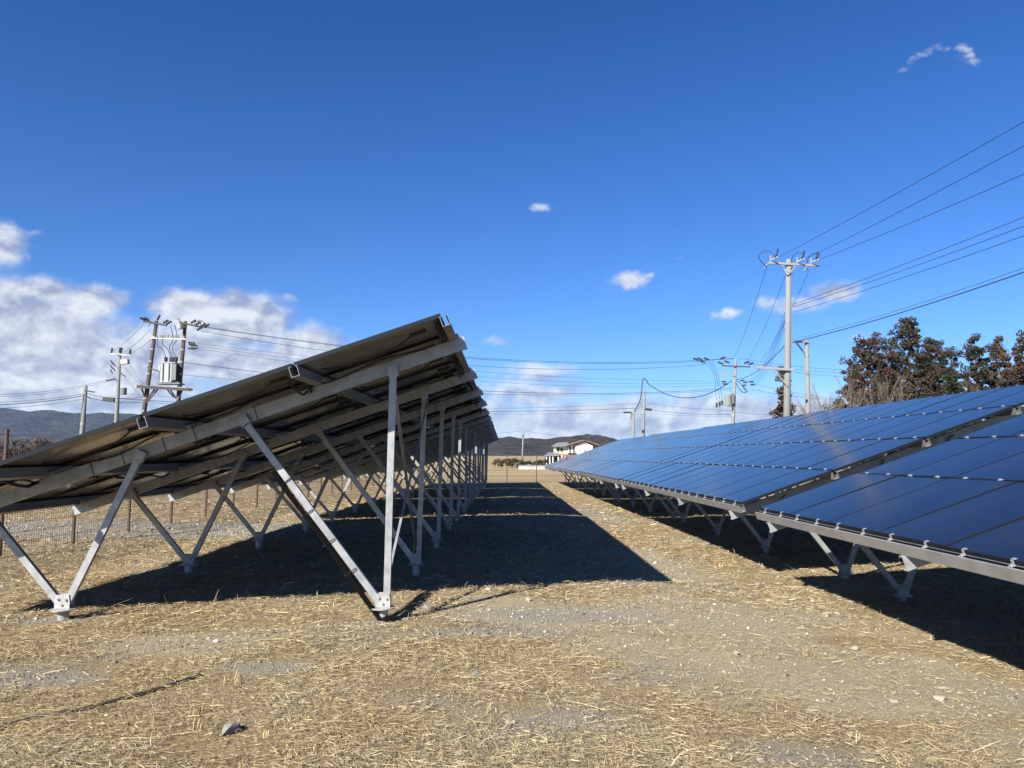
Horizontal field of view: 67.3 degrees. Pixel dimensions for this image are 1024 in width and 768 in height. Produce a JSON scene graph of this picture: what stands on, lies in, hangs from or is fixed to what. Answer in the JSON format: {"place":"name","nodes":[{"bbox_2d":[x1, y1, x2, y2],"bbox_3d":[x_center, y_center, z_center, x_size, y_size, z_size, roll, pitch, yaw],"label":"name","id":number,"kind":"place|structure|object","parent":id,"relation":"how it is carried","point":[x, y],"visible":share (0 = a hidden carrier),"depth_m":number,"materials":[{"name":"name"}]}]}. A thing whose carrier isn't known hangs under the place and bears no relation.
{"place":"outdoors","nodes":[
{"label":"outdoors","id":0,"kind":"place"},
{"bbox_2d":[0,408,138,448],"bbox_3d":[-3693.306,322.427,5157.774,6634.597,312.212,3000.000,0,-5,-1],"label":"hills","id":1,"kind":"structure","parent":0,"point":[44,424],"depth_m":4422.46,"materials":[{"name":"soil"},{"name":"vegetation"},{"name":"rock"}]},
{"bbox_2d":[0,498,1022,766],"bbox_3d":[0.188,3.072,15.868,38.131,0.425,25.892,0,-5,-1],"label":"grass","id":2,"kind":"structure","parent":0,"point":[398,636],"depth_m":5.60,"materials":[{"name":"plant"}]},
{"bbox_2d":[0,456,1023,767],"bbox_3d":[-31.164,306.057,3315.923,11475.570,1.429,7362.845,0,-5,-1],"label":"ground","id":3,"kind":"structure","parent":0,"point":[928,660],"depth_m":6.24,"materials":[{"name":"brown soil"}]},
{"bbox_2d":[0,438,26,460],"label":"bush","id":4,"kind":"object","parent":3,"relation":"on","point":[15,453],"visible":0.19,"depth_m":57.46,"materials":[{"name":"brown plant"}]},
{"bbox_2d":[0,439,43,457],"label":"bush","id":5,"kind":"object","parent":3,"relation":"on","point":[24,449],"visible":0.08,"depth_m":59.58,"materials":[{"name":"brown plant"}]},
{"bbox_2d":[2,441,50,456],"bbox_3d":[-29.310,4.759,46.336,3.023,2.985,1.747,0,-5,-1],"label":"bare shrub","id":6,"kind":"object","parent":3,"relation":"on","point":[22,448],"visible":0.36,"depth_m":46.32,"materials":[{"name":"brown plant"}]},
{"bbox_2d":[28,438,53,449],"bbox_3d":[-37.090,5.938,61.248,3.969,3.389,3.445,-4,-6,34],"label":"bush","id":7,"kind":"object","parent":3,"relation":"on","point":[45,444],"visible":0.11,"depth_m":60.68,"materials":[{"name":"brown plant"}]},
{"bbox_2d":[79,385,94,433],"bbox_3d":[-23.088,3.013,41.587,0.924,5.910,0.331,-2,-6,19],"label":"utility pole","id":8,"kind":"object","parent":3,"relation":"on","point":[83,413],"visible":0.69,"depth_m":41.73,"materials":[{"name":"concrete"}]},
{"bbox_2d":[0,395,83,404],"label":"power line","id":9,"kind":"object","parent":8,"relation":"attached to","point":[40,401],"visible":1,"depth_m":40.16,"materials":[{"name":"black"}]},
{"bbox_2d":[0,673,200,728],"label":"stick","id":10,"kind":"object","parent":3,"relation":"on","point":[114,700],"visible":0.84,"depth_m":4.61,"materials":[{"name":"brown wood"}]},
{"bbox_2d":[102,347,131,422],"bbox_3d":[-26.178,2.167,50.814,1.505,9.459,2.420,2,-6,-23],"label":"utility pole","id":11,"kind":"object","parent":3,"relation":"on","point":[121,391],"visible":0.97,"depth_m":51.80,"materials":[{"name":"concrete"}]},
{"bbox_2d":[129,399,632,411],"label":"power line","id":12,"kind":"object","parent":11,"relation":"attached to","point":[489,411],"visible":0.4,"depth_m":67.11,"materials":[{"name":"black"}]},
{"bbox_2d":[134,394,634,408],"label":"power line","id":13,"kind":"object","parent":11,"relation":"attached to","point":[486,408],"visible":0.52,"depth_m":67.74,"materials":[{"name":"black"}]},
{"bbox_2d":[135,315,209,413],"bbox_3d":[-19.452,1.098,43.850,4.174,10.197,1.005,0,-5,-1],"label":"platform structure","id":14,"kind":"object","parent":3,"relation":"on","point":[179,388],"visible":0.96,"depth_m":44.02,"materials":[{"name":"silver metal"}]},
{"bbox_2d":[156,325,184,384],"bbox_3d":[-19.599,-1.672,44.141,1.490,3.424,0.892,0,-5,-1],"label":"transformer","id":15,"kind":"object","parent":14,"relation":"on","point":[169,372],"visible":0.98,"depth_m":43.70,"materials":[{"name":"grey metal"}]},
{"bbox_2d":[188,375,721,394],"bbox_3d":[-0.826,0.214,52.192,39.736,1.047,0.019,2,-6,-24],"label":"power line","id":16,"kind":"object","parent":14,"relation":"hanging from","point":[499,394],"visible":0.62,"depth_m":52.53,"materials":[{"name":"black metal"}]},
{"bbox_2d":[184,362,726,393],"bbox_3d":[-0.821,0.006,52.211,39.735,1.062,0.026,2,-6,-24],"label":"power line","id":17,"kind":"object","parent":14,"relation":"attached to","point":[493,391],"visible":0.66,"depth_m":54.49,"materials":[{"name":"black"}]},
{"bbox_2d":[0,429,395,556],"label":"fence","id":18,"kind":"object","parent":3,"relation":"on","point":[198,495],"visible":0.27,"depth_m":15.59,"materials":[{"name":"grey metal"}]},
{"bbox_2d":[222,722,239,735],"bbox_3d":[-1.526,1.866,4.151,0.085,0.077,0.128,-3,-6,26],"label":"rock","id":19,"kind":"object","parent":3,"relation":"on","point":[231,727],"visible":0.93,"depth_m":4.13,"materials":[{"name":"grey stone"}]},
{"bbox_2d":[0,313,486,622],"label":"solar array","id":20,"kind":"object","parent":3,"relation":"on","point":[284,421],"visible":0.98,"depth_m":7.90,"materials":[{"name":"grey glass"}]},
{"bbox_2d":[258,407,493,522],"bbox_3d":[-3.195,2.475,22.444,5.253,3.157,9.910,0,-5,-1],"label":"solar array","id":21,"kind":"object","parent":3,"relation":"on","point":[473,423],"visible":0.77,"depth_m":20.92,"materials":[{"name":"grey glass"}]},
{"bbox_2d":[354,427,496,499],"bbox_3d":[-3.291,3.448,32.567,5.253,3.157,9.910,0,-5,-1],"label":"solar array","id":22,"kind":"object","parent":3,"relation":"on","point":[481,436],"visible":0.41,"depth_m":31.13,"materials":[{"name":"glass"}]},
{"bbox_2d":[423,604,432,608],"bbox_3d":[-0.847,2.249,7.762,0.106,0.053,0.073,0,-5,-4],"label":"rock","id":23,"kind":"object","parent":3,"relation":"on","point":[426,606],"visible":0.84,"depth_m":7.74,"materials":[{"name":"grey stone"}]},
{"bbox_2d":[394,436,498,488],"bbox_3d":[-3.376,4.414,42.671,5.253,3.157,9.910,0,-5,-1],"label":"solar array","id":24,"kind":"object","parent":3,"relation":"on","point":[486,442],"visible":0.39,"depth_m":41.23,"materials":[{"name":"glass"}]},
{"bbox_2d":[472,670,480,675],"bbox_3d":[-0.248,2.027,5.373,0.070,0.050,0.064,1,-5,-16],"label":"rock","id":25,"kind":"object","parent":3,"relation":"on","point":[475,673],"visible":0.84,"depth_m":5.35,"materials":[{"name":"grey stone"}]},
{"bbox_2d":[397,455,596,482],"bbox_3d":[2.599,5.772,51.086,21.619,2.177,0.122,0,-5,-1],"label":"fence","id":26,"kind":"object","parent":3,"relation":"on","point":[535,479],"visible":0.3,"depth_m":51.05,"materials":[{"name":"grey metal"}]},
{"bbox_2d":[492,458,505,467],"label":"bush","id":27,"kind":"object","parent":3,"relation":"on","point":[501,463],"visible":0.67,"depth_m":137.13,"materials":[{"name":"green plant"}]},
{"bbox_2d":[0,482,1023,767],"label":"straw","id":28,"kind":"object","parent":3,"relation":"on","point":[474,688],"visible":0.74,"depth_m":6.23,"materials":[{"name":"beige plant"}]},
{"bbox_2d":[504,458,523,467],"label":"bush","id":29,"kind":"object","parent":3,"relation":"on","point":[510,461],"visible":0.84,"depth_m":134.04,"materials":[{"name":"green plant"}]},
{"bbox_2d":[521,430,523,459],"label":"utility pole","id":30,"kind":"object","parent":3,"relation":"on","point":[522,444],"visible":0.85,"depth_m":189.33,"materials":[{"name":"concrete"}]},
{"bbox_2d":[518,465,544,468],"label":"garden wall","id":31,"kind":"structure","parent":3,"relation":"on","point":[530,466],"depth_m":117.25,"materials":[{"name":"concrete"}]},
{"bbox_2d":[535,459,547,464],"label":"bush","id":32,"kind":"object","parent":3,"relation":"on","point":[540,462],"visible":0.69,"depth_m":126.87,"materials":[{"name":"green plant"}]},
{"bbox_2d":[544,440,599,464],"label":"house","id":33,"kind":"structure","parent":3,"relation":"on","point":[561,450],"depth_m":199.49,"materials":[{"name":"white paint"}]},
{"bbox_2d":[544,436,645,489],"bbox_3d":[4.842,4.775,45.609,5.253,3.195,9.910,0,-5,-1],"label":"solar array","id":34,"kind":"object","parent":3,"relation":"on","point":[568,460],"visible":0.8,"depth_m":45.36,"materials":[{"name":"glass"}]},
{"bbox_2d":[556,429,697,500],"bbox_3d":[5.065,3.794,35.458,5.253,3.195,9.910,0,-5,-1],"label":"solar array","id":35,"kind":"object","parent":3,"relation":"on","point":[574,468],"visible":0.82,"depth_m":34.51,"materials":[{"name":"glass"}]},
{"bbox_2d":[623,408,634,437],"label":"utility pole","id":36,"kind":"object","parent":3,"relation":"on","point":[633,427],"visible":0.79,"depth_m":69.96,"materials":[{"name":"concrete"}]},
{"bbox_2d":[635,378,651,436],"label":"utility pole","id":37,"kind":"object","parent":3,"relation":"on","point":[643,414],"visible":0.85,"depth_m":72.07,"materials":[{"name":"concrete"}]},
{"bbox_2d":[649,380,731,397],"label":"power line","id":38,"kind":"object","parent":37,"relation":"attached to","point":[690,397],"visible":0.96,"depth_m":65.22,"materials":[{"name":"black"}]},
{"bbox_2d":[577,414,803,519],"bbox_3d":[5.288,2.834,25.305,5.253,3.195,9.910,0,-5,-1],"label":"solar array","id":39,"kind":"object","parent":3,"relation":"on","point":[615,470],"visible":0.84,"depth_m":23.73,"materials":[{"name":"glass"}]},
{"bbox_2d":[693,356,754,423],"bbox_3d":[16.627,2.787,59.954,4.833,10.014,0.737,0,-5,-1],"label":"utility pole","id":40,"kind":"object","parent":3,"relation":"on","point":[730,400],"visible":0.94,"depth_m":60.27,"materials":[{"name":"concrete"}]},
{"bbox_2d":[197,343,661,380],"bbox_3d":[-0.601,-1.131,52.318,38.580,0.923,0.013,2,-6,-25],"label":"power line","id":41,"kind":"object","parent":40,"relation":"attached to","point":[476,371],"visible":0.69,"depth_m":52.32,"materials":[{"name":"black"}]},
{"bbox_2d":[208,327,696,362],"bbox_3d":[-1.545,-2.168,52.404,36.255,0.908,0.022,3,-6,-27],"label":"power line","id":42,"kind":"object","parent":40,"relation":"attached to","point":[470,357],"visible":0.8,"depth_m":53.53,"materials":[{"name":"black"}]},
{"bbox_2d":[206,327,699,363],"bbox_3d":[-1.315,-2.087,52.398,36.605,0.930,0.022,3,-6,-26],"label":"power line","id":43,"kind":"object","parent":40,"relation":"attached to","point":[482,359],"visible":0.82,"depth_m":53.40,"materials":[{"name":"black metal"}]},
{"bbox_2d":[203,331,703,369],"bbox_3d":[-1.340,-1.738,52.366,36.981,1.178,0.022,3,-6,-26],"label":"power line","id":44,"kind":"object","parent":40,"relation":"attached to","point":[470,365],"visible":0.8,"depth_m":53.56,"materials":[{"name":"black metal"}]},
{"bbox_2d":[200,346,714,383],"bbox_3d":[-0.594,-0.897,52.296,38.647,1.112,0.013,2,-6,-25],"label":"power line","id":45,"kind":"object","parent":40,"relation":"attached to","point":[489,377],"visible":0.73,"depth_m":53.15,"materials":[{"name":"black"}]},
{"bbox_2d":[203,349,716,386],"bbox_3d":[-0.604,-0.686,52.277,38.745,1.258,0.013,2,-6,-25],"label":"power line","id":46,"kind":"object","parent":40,"relation":"attached to","point":[484,381],"visible":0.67,"depth_m":53.01,"materials":[{"name":"black metal"}]},
{"bbox_2d":[655,410,730,414],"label":"power line","id":47,"kind":"object","parent":40,"relation":"attached to","point":[703,414],"visible":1,"depth_m":63.13,"materials":[{"name":"black"}]},
{"bbox_2d":[747,274,785,360],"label":"power line","id":48,"kind":"object","parent":40,"relation":"attached to","point":[768,318],"visible":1,"depth_m":43.48,"materials":[{"name":"black"}]},
{"bbox_2d":[740,358,887,370],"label":"power line","id":49,"kind":"object","parent":40,"relation":"attached to","point":[836,369],"visible":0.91,"depth_m":63.88,"materials":[{"name":"black"}]},
{"bbox_2d":[756,365,877,377],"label":"power line","id":50,"kind":"object","parent":40,"relation":"attached to","point":[840,376],"visible":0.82,"depth_m":63.77,"materials":[{"name":"black"}]},
{"bbox_2d":[769,366,796,417],"bbox_3d":[22.027,3.160,62.181,3.338,9.449,3.484,0,-5,-1],"label":"conifer tree","id":51,"kind":"object","parent":3,"relation":"on","point":[778,410],"visible":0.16,"depth_m":62.26,"materials":[{"name":"green plant"}]},
{"bbox_2d":[755,249,819,490],"bbox_3d":[12.681,-0.406,35.165,3.124,11.758,0.889,0,-5,-1],"label":"utility pole","id":52,"kind":"object","parent":3,"relation":"on","point":[787,369],"visible":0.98,"depth_m":35.39,"materials":[{"name":"concrete"}]},
{"bbox_2d":[738,269,765,347],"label":"power line","id":53,"kind":"object","parent":52,"relation":"attached to","point":[754,304],"visible":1,"depth_m":41.81,"materials":[{"name":"black metal"}]},
{"bbox_2d":[737,346,783,379],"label":"power line","id":54,"kind":"object","parent":52,"relation":"attached to","point":[766,363],"visible":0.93,"depth_m":41.13,"materials":[{"name":"black"}]},
{"bbox_2d":[779,122,1022,256],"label":"power line","id":55,"kind":"object","parent":52,"relation":"attached to","point":[911,185],"visible":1,"depth_m":25.40,"materials":[{"name":"black"}]},
{"bbox_2d":[793,272,1023,342],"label":"power line","id":56,"kind":"object","parent":52,"relation":"attached to","point":[919,306],"visible":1,"depth_m":26.65,"materials":[{"name":"black"}]},
{"bbox_2d":[793,226,1023,306],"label":"power line","id":57,"kind":"object","parent":52,"relation":"attached to","point":[916,265],"visible":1,"depth_m":26.21,"materials":[{"name":"black"}]},
{"bbox_2d":[794,268,1022,339],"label":"power line","id":58,"kind":"object","parent":52,"relation":"attached to","point":[916,304],"visible":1,"depth_m":27.11,"materials":[{"name":"black metal"}]},
{"bbox_2d":[795,236,1022,311],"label":"power line","id":59,"kind":"object","parent":52,"relation":"attached to","point":[918,272],"visible":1,"depth_m":25.66,"materials":[{"name":"black"}]},
{"bbox_2d":[795,217,1023,303],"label":"power line","id":60,"kind":"object","parent":52,"relation":"attached to","point":[922,257],"visible":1,"depth_m":25.86,"materials":[{"name":"black"}]},
{"bbox_2d":[806,146,1022,258],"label":"power line","id":61,"kind":"object","parent":52,"relation":"attached to","point":[924,198],"visible":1,"depth_m":25.33,"materials":[{"name":"black metal"}]},
{"bbox_2d":[819,174,1023,259],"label":"power line","id":62,"kind":"object","parent":52,"relation":"attached to","point":[932,213],"visible":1,"depth_m":25.10,"materials":[{"name":"black metal"}]},
{"bbox_2d":[791,340,811,482],"bbox_3d":[13.820,1.728,36.533,1.072,7.750,0.302,2,-5,-17],"label":"utility pole","id":63,"kind":"object","parent":3,"relation":"on","point":[807,380],"visible":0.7,"depth_m":36.74,"materials":[{"name":"concrete"}]},
{"bbox_2d":[792,382,845,414],"bbox_3d":[23.950,3.736,60.326,4.542,7.815,3.424,-4,-6,35],"label":"bare tree","id":64,"kind":"object","parent":3,"relation":"on","point":[819,405],"visible":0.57,"depth_m":60.42,"materials":[{"name":"brown plant"}]},
{"bbox_2d":[619,385,1023,579],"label":"solar array","id":65,"kind":"object","parent":3,"relation":"on","point":[733,476],"visible":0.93,"depth_m":12.58,"materials":[{"name":"blue glass"}]},
{"bbox_2d":[832,364,873,468],"bbox_3d":[28.048,3.073,63.454,3.079,9.711,3.913,-1,-5,14],"label":"bare tree","id":66,"kind":"object","parent":3,"relation":"on","point":[851,394],"visible":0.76,"depth_m":63.14,"materials":[{"name":"brown plant"}]},
{"bbox_2d":[850,646,858,650],"bbox_3d":[2.900,2.240,6.517,0.084,0.040,0.061,4,-7,-39],"label":"rock","id":67,"kind":"object","parent":3,"relation":"on","point":[854,648],"visible":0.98,"depth_m":6.50,"materials":[{"name":"beige stone"}]},
{"bbox_2d":[832,363,882,469],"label":"conifer tree","id":68,"kind":"object","parent":3,"relation":"on","point":[855,386],"visible":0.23,"depth_m":66.38,"materials":[{"name":"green plant"}]},
{"bbox_2d":[822,332,913,460],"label":"conifer tree","id":69,"kind":"object","parent":3,"relation":"on","point":[878,360],"visible":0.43,"depth_m":67.85,"materials":[{"name":"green plant"}]},
{"bbox_2d":[860,373,909,455],"bbox_3d":[29.485,3.220,60.179,4.076,8.773,5.035,0,-5,-1],"label":"bare tree","id":70,"kind":"object","parent":3,"relation":"on","point":[886,391],"visible":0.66,"depth_m":59.98,"materials":[{"name":"brown plant"}]},
{"bbox_2d":[755,414,1023,601],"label":"solar array","id":71,"kind":"object","parent":3,"relation":"on","point":[958,503],"visible":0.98,"depth_m":7.19,"materials":[{"name":"glass"}]},
{"bbox_2d":[887,698,898,702],"bbox_3d":[2.495,2.077,5.048,0.052,0.023,0.074,0,-5,1],"label":"rock","id":72,"kind":"object","parent":3,"relation":"on","point":[893,700],"visible":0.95,"depth_m":5.03,"materials":[{"name":"beige stone"}]},
{"bbox_2d":[870,316,973,453],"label":"conifer tree","id":73,"kind":"object","parent":3,"relation":"on","point":[924,383],"visible":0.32,"depth_m":69.60,"materials":[{"name":"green plant"}]},
{"bbox_2d":[914,337,964,396],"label":"conifer tree","id":74,"kind":"object","parent":3,"relation":"on","point":[933,342],"visible":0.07,"depth_m":73.47,"materials":[{"name":"green plant"}]},
{"bbox_2d":[932,695,947,700],"bbox_3d":[2.868,2.108,5.161,0.089,0.037,0.062,-4,-6,36],"label":"rock","id":75,"kind":"object","parent":3,"relation":"on","point":[941,697],"visible":0.96,"depth_m":5.15,"materials":[{"name":"beige stone"}]},
{"bbox_2d":[936,686,950,689],"bbox_3d":[3.048,2.149,5.444,0.095,0.029,0.070,0,-5,0],"label":"rock","id":76,"kind":"object","parent":3,"relation":"on","point":[942,687],"visible":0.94,"depth_m":5.42,"materials":[{"name":"beige stone"}]},
{"bbox_2d":[936,346,971,393],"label":"conifer tree","id":77,"kind":"object","parent":3,"relation":"on","point":[950,354],"visible":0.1,"depth_m":76.64,"materials":[{"name":"green plant"}]},
{"bbox_2d":[934,373,980,437],"bbox_3d":[33.561,3.308,58.232,3.802,8.417,3.595,-5,-7,42],"label":"conifer tree","id":78,"kind":"object","parent":3,"relation":"on","point":[953,385],"visible":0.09,"depth_m":58.23,"materials":[{"name":"green plant"}]},
{"bbox_2d":[931,375,983,429],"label":"bare tree","id":79,"kind":"object","parent":3,"relation":"on","point":[965,390],"visible":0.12,"depth_m":65.97,"materials":[{"name":"brown plant"}]},
{"bbox_2d":[953,333,997,421],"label":"conifer tree","id":80,"kind":"object","parent":3,"relation":"on","point":[980,376],"visible":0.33,"depth_m":70.55,"materials":[{"name":"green plant"}]},
{"bbox_2d":[972,335,1022,418],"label":"conifer tree","id":81,"kind":"object","parent":3,"relation":"on","point":[997,347],"visible":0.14,"depth_m":72.51,"materials":[{"name":"green plant"}]},
{"bbox_2d":[993,330,1023,406],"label":"conifer tree","id":82,"kind":"object","parent":3,"relation":"on","point":[1017,370],"visible":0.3,"depth_m":69.99,"materials":[{"name":"green plant"}]},
{"bbox_2d":[0,0,1023,439],"label":"sky","id":83,"kind":"structure","parent":0,"point":[569,183],"materials":[{"name":"blue"}]},
{"bbox_2d":[455,434,616,455],"bbox_3d":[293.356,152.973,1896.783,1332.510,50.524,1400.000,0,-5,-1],"label":"hills","id":84,"kind":"structure","parent":0,"point":[508,446],"depth_m":1451.92,"materials":[{"name":"brown plant"}]}
]}

